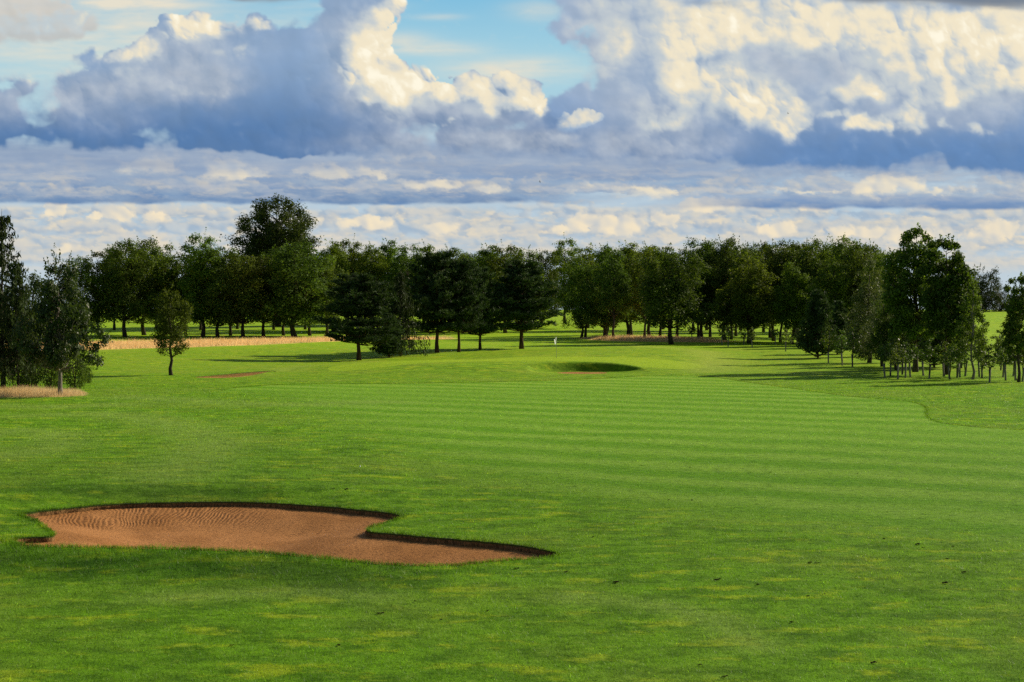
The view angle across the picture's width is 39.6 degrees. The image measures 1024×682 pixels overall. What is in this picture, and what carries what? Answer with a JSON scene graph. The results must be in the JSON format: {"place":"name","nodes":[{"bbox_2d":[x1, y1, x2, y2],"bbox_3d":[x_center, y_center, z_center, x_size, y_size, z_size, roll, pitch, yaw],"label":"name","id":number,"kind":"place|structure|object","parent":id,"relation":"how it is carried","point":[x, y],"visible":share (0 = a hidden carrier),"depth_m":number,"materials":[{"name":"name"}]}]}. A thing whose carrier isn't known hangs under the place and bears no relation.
{"place":"outdoors","nodes":[
{"label":"outdoors","id":0,"kind":"place"},
{"bbox_2d":[0,384,87,397],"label":"tall grass","id":1,"kind":"structure","parent":0,"point":[7,391],"depth_m":79.46,"materials":[{"name":"beige plant"}]},
{"bbox_2d":[42,335,454,349],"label":"tall grass","id":2,"kind":"structure","parent":0,"point":[139,343],"depth_m":203.23,"materials":[{"name":"beige plant"}]},
{"bbox_2d":[0,0,1023,309],"bbox_3d":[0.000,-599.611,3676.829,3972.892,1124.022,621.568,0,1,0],"label":"sky","id":3,"kind":"structure","parent":0,"point":[472,126],"depth_m":3881.59,"materials":[{"name":"blue"}]},
{"bbox_2d":[0,310,1023,681],"bbox_3d":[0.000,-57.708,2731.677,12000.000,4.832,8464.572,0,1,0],"label":"rough ground","id":4,"kind":"structure","parent":0,"point":[740,356],"depth_m":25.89,"materials":[{"name":"green plant"}]},
{"bbox_2d":[0,212,43,387],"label":"larch tree","id":5,"kind":"object","parent":4,"relation":"on","point":[4,221],"visible":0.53,"depth_m":85.98,"materials":[{"name":"green plant"}]},
{"bbox_2d":[0,259,52,388],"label":"conifer tree","id":6,"kind":"object","parent":4,"relation":"on","point":[15,302],"visible":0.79,"depth_m":84.81,"materials":[{"name":"green plant"}]},
{"bbox_2d":[16,338,39,386],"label":"shrub","id":7,"kind":"object","parent":4,"relation":"on","point":[29,382],"visible":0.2,"depth_m":86.48,"materials":[{"name":"green plant"}]},
{"bbox_2d":[13,269,47,386],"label":"broadleaf tree","id":8,"kind":"object","parent":4,"relation":"on","point":[35,295],"visible":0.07,"depth_m":87.54,"materials":[{"name":"green plant"}]},
{"bbox_2d":[35,362,62,388],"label":"shrub","id":9,"kind":"object","parent":4,"relation":"on","point":[51,378],"visible":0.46,"depth_m":86.52,"materials":[{"name":"green plant"}]},
{"bbox_2d":[9,243,112,394],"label":"whitebeam tree","id":10,"kind":"object","parent":4,"relation":"on","point":[59,339],"visible":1,"depth_m":78.53,"materials":[{"name":"green plant"}]},
{"bbox_2d":[62,351,87,388],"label":"shrub","id":11,"kind":"object","parent":4,"relation":"on","point":[77,384],"visible":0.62,"depth_m":86.02,"materials":[{"name":"green plant"}]},
{"bbox_2d":[56,255,113,335],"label":"broadleaf tree","id":12,"kind":"object","parent":4,"relation":"on","point":[83,266],"visible":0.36,"depth_m":245.08,"materials":[{"name":"green plant"}]},
{"bbox_2d":[83,361,95,382],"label":"shrub","id":13,"kind":"object","parent":4,"relation":"on","point":[88,378],"visible":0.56,"depth_m":92.39,"materials":[{"name":"green plant"}]},
{"bbox_2d":[74,248,117,333],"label":"broadleaf tree","id":14,"kind":"object","parent":4,"relation":"on","point":[94,266],"visible":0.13,"depth_m":253.35,"materials":[{"name":"green plant"}]},
{"bbox_2d":[80,237,161,336],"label":"broadleaf tree","id":15,"kind":"object","parent":4,"relation":"on","point":[121,277],"visible":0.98,"depth_m":245.80,"materials":[{"name":"green plant"}]},
{"bbox_2d":[118,235,173,334],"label":"broadleaf tree","id":16,"kind":"object","parent":4,"relation":"on","point":[143,320],"visible":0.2,"depth_m":255.77,"materials":[{"name":"green plant"}]},
{"bbox_2d":[130,242,186,335],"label":"broadleaf tree","id":17,"kind":"object","parent":4,"relation":"on","point":[169,261],"visible":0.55,"depth_m":250.22,"materials":[{"name":"green plant"}]},
{"bbox_2d":[149,282,193,374],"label":"young tree","id":18,"kind":"object","parent":4,"relation":"on","point":[164,324],"visible":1,"depth_m":103.39,"materials":[{"name":"green plant"}]},
{"bbox_2d":[154,251,206,335],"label":"broadleaf tree","id":19,"kind":"object","parent":4,"relation":"on","point":[182,272],"visible":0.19,"depth_m":250.85,"materials":[{"name":"green plant"}]},
{"bbox_2d":[174,227,231,336],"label":"broadleaf tree","id":20,"kind":"object","parent":4,"relation":"on","point":[196,271],"visible":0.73,"depth_m":245.78,"materials":[{"name":"green plant"}]},
{"bbox_2d":[181,244,254,336],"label":"broadleaf tree","id":21,"kind":"object","parent":4,"relation":"on","point":[216,320],"visible":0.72,"depth_m":245.16,"materials":[{"name":"green plant"}]},
{"bbox_2d":[201,252,272,336],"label":"broadleaf tree","id":22,"kind":"object","parent":4,"relation":"on","point":[249,279],"visible":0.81,"depth_m":244.61,"materials":[{"name":"green plant"}]},
{"bbox_2d":[199,371,275,377],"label":"fairway bunker","id":23,"kind":"object","parent":4,"relation":"on","point":[237,375],"visible":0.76,"depth_m":104.42},
{"bbox_2d":[241,253,286,335],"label":"broadleaf tree","id":24,"kind":"object","parent":4,"relation":"on","point":[260,264],"visible":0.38,"depth_m":248.54,"materials":[{"name":"green plant"}]},
{"bbox_2d":[219,193,321,326],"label":"tree","id":25,"kind":"object","parent":4,"relation":"on","point":[270,233],"visible":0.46,"depth_m":301.37,"materials":[{"name":"green plant"}]},
{"bbox_2d":[6,498,563,565],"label":"grass","id":26,"kind":"structure","parent":4,"relation":"on","point":[36,520],"depth_m":29.53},
{"bbox_2d":[235,238,335,336],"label":"broadleaf tree","id":27,"kind":"object","parent":4,"relation":"on","point":[293,279],"visible":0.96,"depth_m":243.60,"materials":[{"name":"green plant"}]},
{"bbox_2d":[17,502,556,565],"bbox_3d":[-5.278,4.244,30.902,12.434,0.607,9.310,0,1,0],"label":"front bunker","id":28,"kind":"object","parent":4,"relation":"on","point":[320,530],"visible":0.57,"depth_m":32.86},
{"bbox_2d":[289,253,328,335],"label":"broadleaf tree","id":29,"kind":"object","parent":4,"relation":"on","point":[309,328],"visible":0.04,"depth_m":252.68,"materials":[{"name":"green plant"}]},
{"bbox_2d":[303,257,349,333],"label":"broadleaf tree","id":30,"kind":"object","parent":4,"relation":"on","point":[330,284],"visible":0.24,"depth_m":247.71,"materials":[{"name":"green plant"}]},
{"bbox_2d":[318,238,352,331],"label":"broadleaf tree","id":31,"kind":"object","parent":4,"relation":"on","point":[333,249],"visible":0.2,"depth_m":273.99,"materials":[{"name":"green plant"}]},
{"bbox_2d":[333,233,367,273],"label":"broadleaf tree","id":32,"kind":"object","parent":4,"relation":"on","point":[352,256],"visible":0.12,"depth_m":280.89,"materials":[{"name":"green plant"}]},
{"bbox_2d":[311,272,398,359],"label":"pine tree","id":33,"kind":"object","parent":4,"relation":"on","point":[354,291],"visible":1,"depth_m":145.60,"materials":[{"name":"green plant"}]},
{"bbox_2d":[351,241,391,326],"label":"broadleaf tree","id":34,"kind":"object","parent":4,"relation":"on","point":[372,267],"visible":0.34,"depth_m":276.29,"materials":[{"name":"green plant"}]},
{"bbox_2d":[368,238,399,311],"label":"broadleaf tree","id":35,"kind":"object","parent":4,"relation":"on","point":[389,252],"visible":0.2,"depth_m":282.31,"materials":[{"name":"green plant"}]},
{"bbox_2d":[368,313,407,356],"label":"young conifer","id":36,"kind":"object","parent":4,"relation":"on","point":[386,348],"visible":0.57,"depth_m":152.04,"materials":[{"name":"green plant"}]},
{"bbox_2d":[373,272,430,356],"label":"conifer tree","id":37,"kind":"object","parent":4,"relation":"on","point":[401,307],"visible":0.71,"depth_m":155.56,"materials":[{"name":"green plant"}]},
{"bbox_2d":[379,243,435,318],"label":"broadleaf tree","id":38,"kind":"object","parent":4,"relation":"on","point":[401,259],"visible":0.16,"depth_m":274.39,"materials":[{"name":"green plant"}]},
{"bbox_2d":[404,247,477,352],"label":"pine tree","id":39,"kind":"object","parent":4,"relation":"on","point":[430,287],"visible":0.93,"depth_m":161.30,"materials":[{"name":"green plant"}]},
{"bbox_2d":[431,246,467,331],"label":"broadleaf tree","id":40,"kind":"object","parent":4,"relation":"on","point":[458,254],"visible":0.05,"depth_m":277.84,"materials":[{"name":"green plant"}]},
{"bbox_2d":[429,257,489,351],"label":"pine tree","id":41,"kind":"object","parent":4,"relation":"on","point":[471,284],"visible":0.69,"depth_m":162.68,"materials":[{"name":"green plant"}]},
{"bbox_2d":[460,266,511,349],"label":"pine tree","id":42,"kind":"object","parent":4,"relation":"on","point":[489,319],"visible":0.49,"depth_m":169.82,"materials":[{"name":"green plant"}]},
{"bbox_2d":[469,243,502,284],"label":"broadleaf tree","id":43,"kind":"object","parent":4,"relation":"on","point":[485,254],"visible":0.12,"depth_m":274.66,"materials":[{"name":"green plant"}]},
{"bbox_2d":[482,239,525,332],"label":"broadleaf tree","id":44,"kind":"object","parent":4,"relation":"on","point":[496,263],"visible":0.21,"depth_m":266.67,"materials":[{"name":"green plant"}]},
{"bbox_2d":[328,357,706,370],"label":"putting green","id":45,"kind":"object","parent":4,"relation":"on","point":[652,363],"visible":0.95,"depth_m":120.02,"materials":[{"name":"green plant"}]},
{"bbox_2d":[487,256,567,348],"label":"pine tree","id":46,"kind":"object","parent":4,"relation":"on","point":[524,286],"visible":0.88,"depth_m":172.52,"materials":[{"name":"green plant"}]},
{"bbox_2d":[509,244,549,311],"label":"broadleaf tree","id":47,"kind":"object","parent":4,"relation":"on","point":[532,254],"visible":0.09,"depth_m":299.68,"materials":[{"name":"green plant"}]},
{"bbox_2d":[532,248,564,321],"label":"broadleaf tree","id":48,"kind":"object","parent":4,"relation":"on","point":[547,268],"visible":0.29,"depth_m":320.63,"materials":[{"name":"green plant"}]},
{"bbox_2d":[546,232,580,322],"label":"broadleaf tree","id":49,"kind":"object","parent":4,"relation":"on","point":[559,251],"visible":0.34,"depth_m":328.96,"materials":[{"name":"green plant"}]},
{"bbox_2d":[554,254,602,337],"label":"broadleaf tree","id":50,"kind":"object","parent":4,"relation":"on","point":[581,319],"visible":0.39,"depth_m":231.24,"materials":[{"name":"green plant"}]},
{"bbox_2d":[563,242,600,337],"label":"broadleaf tree","id":51,"kind":"object","parent":4,"relation":"on","point":[589,255],"visible":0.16,"depth_m":233.98,"materials":[{"name":"green plant"}]},
{"bbox_2d":[566,242,635,335],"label":"broadleaf tree","id":52,"kind":"object","parent":4,"relation":"on","point":[604,320],"visible":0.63,"depth_m":224.99,"materials":[{"name":"green plant"}]},
{"bbox_2d":[591,246,633,336],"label":"broadleaf tree","id":53,"kind":"object","parent":4,"relation":"on","point":[611,273],"visible":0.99,"depth_m":219.72,"materials":[{"name":"green plant"}]},
{"bbox_2d":[216,376,1023,560],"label":"fairway","id":54,"kind":"structure","parent":4,"relation":"on","point":[698,477],"depth_m":47.35,"materials":[{"name":"green plant"}]},
{"bbox_2d":[603,240,642,335],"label":"broadleaf tree","id":55,"kind":"object","parent":4,"relation":"on","point":[630,254],"visible":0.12,"depth_m":238.90,"materials":[{"name":"green plant"}]},
{"bbox_2d":[622,247,661,336],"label":"broadleaf tree","id":56,"kind":"object","parent":4,"relation":"on","point":[636,272],"visible":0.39,"depth_m":219.96,"materials":[{"name":"green plant"}]},
{"bbox_2d":[626,240,665,336],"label":"broadleaf tree","id":57,"kind":"object","parent":4,"relation":"on","point":[634,317],"visible":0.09,"depth_m":231.63,"materials":[{"name":"green plant"}]},
{"bbox_2d":[634,247,719,343],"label":"broadleaf tree","id":58,"kind":"object","parent":4,"relation":"on","point":[655,285],"visible":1,"depth_m":192.60,"materials":[{"name":"green plant"}]},
{"bbox_2d":[662,236,730,337],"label":"broadleaf tree","id":59,"kind":"object","parent":4,"relation":"on","point":[708,254],"visible":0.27,"depth_m":211.86,"materials":[{"name":"green plant"}]},
{"bbox_2d":[688,234,753,340],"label":"broadleaf tree","id":60,"kind":"object","parent":4,"relation":"on","point":[723,261],"visible":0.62,"depth_m":209.70,"materials":[{"name":"green plant"}]},
{"bbox_2d":[713,250,779,343],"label":"broadleaf tree","id":61,"kind":"object","parent":4,"relation":"on","point":[747,311],"visible":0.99,"depth_m":197.78,"materials":[{"name":"green plant"}]},
{"bbox_2d":[729,244,769,307],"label":"broadleaf tree","id":62,"kind":"object","parent":4,"relation":"on","point":[748,251],"visible":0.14,"depth_m":208.12,"materials":[{"name":"green plant"}]},
{"bbox_2d":[729,240,770,339],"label":"broadleaf tree","id":63,"kind":"object","parent":4,"relation":"on","point":[764,253],"visible":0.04,"depth_m":217.73,"materials":[{"name":"green plant"}]},
{"bbox_2d":[749,238,798,340],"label":"broadleaf tree","id":64,"kind":"object","parent":4,"relation":"on","point":[770,253],"visible":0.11,"depth_m":213.44,"materials":[{"name":"green plant"}]},
{"bbox_2d":[761,242,795,341],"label":"broadleaf tree","id":65,"kind":"object","parent":4,"relation":"on","point":[779,257],"visible":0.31,"depth_m":206.87,"materials":[{"name":"green plant"}]},
{"bbox_2d":[771,259,812,343],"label":"broadleaf tree","id":66,"kind":"object","parent":4,"relation":"on","point":[794,317],"visible":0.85,"depth_m":194.99,"materials":[{"name":"green plant"}]},
{"bbox_2d":[778,245,814,341],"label":"broadleaf tree","id":67,"kind":"object","parent":4,"relation":"on","point":[804,262],"visible":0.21,"depth_m":203.78,"materials":[{"name":"green plant"}]},
{"bbox_2d":[770,240,830,341],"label":"broadleaf tree","id":68,"kind":"object","parent":4,"relation":"on","point":[799,247],"visible":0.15,"depth_m":208.54,"materials":[{"name":"green plant"}]},
{"bbox_2d":[794,289,839,358],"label":"young conifer","id":69,"kind":"object","parent":4,"relation":"on","point":[818,322],"visible":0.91,"depth_m":140.83,"materials":[{"name":"green plant"}]},
{"bbox_2d":[790,235,846,321],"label":"broadleaf tree","id":70,"kind":"object","parent":4,"relation":"on","point":[825,254],"visible":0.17,"depth_m":204.07,"materials":[{"name":"green plant"}]},
{"bbox_2d":[819,324,836,362],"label":"sapling","id":71,"kind":"object","parent":4,"relation":"on","point":[829,336],"visible":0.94,"depth_m":130.15,"materials":[{"name":"green plant"}]},
{"bbox_2d":[806,255,859,325],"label":"broadleaf tree","id":72,"kind":"object","parent":4,"relation":"on","point":[839,285],"visible":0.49,"depth_m":186.82,"materials":[{"name":"green plant"}]},
{"bbox_2d":[806,232,863,321],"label":"broadleaf tree","id":73,"kind":"object","parent":4,"relation":"on","point":[838,250],"visible":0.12,"depth_m":199.80,"materials":[{"name":"green plant"}]},
{"bbox_2d":[829,300,853,353],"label":"young conifer","id":74,"kind":"object","parent":4,"relation":"on","point":[839,321],"visible":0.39,"depth_m":153.46,"materials":[{"name":"green plant"}]},
{"bbox_2d":[834,330,850,365],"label":"sapling","id":75,"kind":"object","parent":4,"relation":"on","point":[842,338],"visible":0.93,"depth_m":123.93,"materials":[{"name":"green plant"}]},
{"bbox_2d":[843,327,863,366],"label":"sapling","id":76,"kind":"object","parent":4,"relation":"on","point":[851,336],"visible":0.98,"depth_m":121.22,"materials":[{"name":"green plant"}]},
{"bbox_2d":[836,242,886,322],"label":"broadleaf tree","id":77,"kind":"object","parent":4,"relation":"on","point":[862,258],"visible":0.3,"depth_m":188.89,"materials":[{"name":"green plant"}]},
{"bbox_2d":[836,252,891,362],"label":"willow tree","id":78,"kind":"object","parent":4,"relation":"on","point":[865,312],"visible":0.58,"depth_m":129.47,"materials":[{"name":"green plant"}]},
{"bbox_2d":[850,290,903,366],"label":"willow tree","id":79,"kind":"object","parent":4,"relation":"on","point":[865,357],"visible":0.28,"depth_m":121.47,"materials":[{"name":"green plant"}]},
{"bbox_2d":[856,249,898,328],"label":"broadleaf tree","id":80,"kind":"object","parent":4,"relation":"on","point":[878,266],"visible":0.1,"depth_m":180.26,"materials":[{"name":"green plant"}]},
{"bbox_2d":[877,341,894,376],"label":"sapling","id":81,"kind":"object","parent":4,"relation":"on","point":[883,355],"visible":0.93,"depth_m":101.09,"materials":[{"name":"green plant"}]},
{"bbox_2d":[883,338,899,375],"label":"sapling","id":82,"kind":"object","parent":4,"relation":"on","point":[890,341],"visible":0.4,"depth_m":102.80,"materials":[{"name":"green plant"}]},
{"bbox_2d":[866,296,923,369],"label":"broadleaf tree","id":83,"kind":"object","parent":4,"relation":"on","point":[883,324],"visible":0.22,"depth_m":113.55,"materials":[{"name":"green plant"}]},
{"bbox_2d":[888,341,907,378],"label":"sapling","id":84,"kind":"object","parent":4,"relation":"on","point":[895,355],"visible":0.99,"depth_m":98.69,"materials":[{"name":"green plant"}]},
{"bbox_2d":[891,336,912,374],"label":"sapling","id":85,"kind":"object","parent":4,"relation":"on","point":[910,346],"visible":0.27,"depth_m":105.47,"materials":[{"name":"green plant"}]},
{"bbox_2d":[898,340,915,377],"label":"sapling","id":86,"kind":"object","parent":4,"relation":"on","point":[908,355],"visible":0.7,"depth_m":100.28,"materials":[{"name":"green plant"}]},
{"bbox_2d":[904,343,918,376],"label":"sapling","id":87,"kind":"object","parent":4,"relation":"on","point":[915,351],"visible":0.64,"depth_m":101.11,"materials":[{"name":"green plant"}]},
{"bbox_2d":[877,222,949,371],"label":"maple tree","id":88,"kind":"object","parent":4,"relation":"on","point":[897,300],"visible":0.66,"depth_m":109.33,"materials":[{"name":"green plant"}]},
{"bbox_2d":[913,336,933,375],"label":"sapling","id":89,"kind":"object","parent":4,"relation":"on","point":[922,345],"visible":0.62,"depth_m":103.65,"materials":[{"name":"green plant"}]},
{"bbox_2d":[918,337,942,377],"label":"sapling","id":90,"kind":"object","parent":4,"relation":"on","point":[928,356],"visible":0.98,"depth_m":99.47,"materials":[{"name":"green plant"}]},
{"bbox_2d":[910,316,953,366],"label":"young conifer","id":91,"kind":"object","parent":4,"relation":"on","point":[934,342],"visible":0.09,"depth_m":118.77,"materials":[{"name":"green plant"}]},
{"bbox_2d":[937,341,955,375],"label":"sapling","id":92,"kind":"object","parent":4,"relation":"on","point":[942,358],"visible":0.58,"depth_m":102.79,"materials":[{"name":"green plant"}]},
{"bbox_2d":[912,233,982,374],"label":"maple tree","id":93,"kind":"object","parent":4,"relation":"on","point":[936,303],"visible":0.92,"depth_m":104.66,"materials":[{"name":"green plant"}]},
{"bbox_2d":[942,345,962,379],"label":"sapling","id":94,"kind":"object","parent":4,"relation":"on","point":[950,363],"visible":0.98,"depth_m":97.84,"materials":[{"name":"green plant"}]},
{"bbox_2d":[947,341,964,377],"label":"sapling","id":95,"kind":"object","parent":4,"relation":"on","point":[957,371],"visible":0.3,"depth_m":100.24,"materials":[{"name":"green plant"}]},
{"bbox_2d":[943,266,980,367],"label":"broadleaf tree","id":96,"kind":"object","parent":4,"relation":"on","point":[968,342],"visible":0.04,"depth_m":116.48,"materials":[{"name":"green plant"}]},
{"bbox_2d":[953,274,989,379],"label":"birch tree","id":97,"kind":"object","parent":4,"relation":"on","point":[981,342],"visible":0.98,"depth_m":97.66,"materials":[{"name":"green plant"}]},
{"bbox_2d":[966,262,1006,311],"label":"tree","id":98,"kind":"object","parent":4,"relation":"on","point":[984,286],"visible":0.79,"depth_m":433.37,"materials":[{"name":"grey plant"}]},
{"bbox_2d":[978,344,1000,381],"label":"sapling","id":99,"kind":"object","parent":4,"relation":"on","point":[986,358],"visible":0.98,"depth_m":94.05,"materials":[{"name":"green plant"}]},
{"bbox_2d":[989,291,1009,311],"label":"tree","id":100,"kind":"object","parent":4,"relation":"on","point":[1001,307],"visible":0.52,"depth_m":438.51,"materials":[{"name":"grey plant"}]},
{"bbox_2d":[994,343,1014,380],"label":"sapling","id":101,"kind":"object","parent":4,"relation":"on","point":[1002,361],"visible":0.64,"depth_m":96.25,"materials":[{"name":"green plant"}]},
{"bbox_2d":[999,272,1023,381],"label":"maple tree","id":102,"kind":"object","parent":4,"relation":"on","point":[1013,325],"visible":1,"depth_m":93.68,"materials":[{"name":"green plant"}]},
{"bbox_2d":[1005,346,1022,380],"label":"sapling","id":103,"kind":"object","parent":4,"relation":"on","point":[1011,363],"visible":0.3,"depth_m":96.20,"materials":[{"name":"green plant"}]},
{"bbox_2d":[580,333,731,342],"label":"tall grass","id":104,"kind":"structure","parent":0,"point":[637,338],"depth_m":211.77,"materials":[{"name":"beige plant"}]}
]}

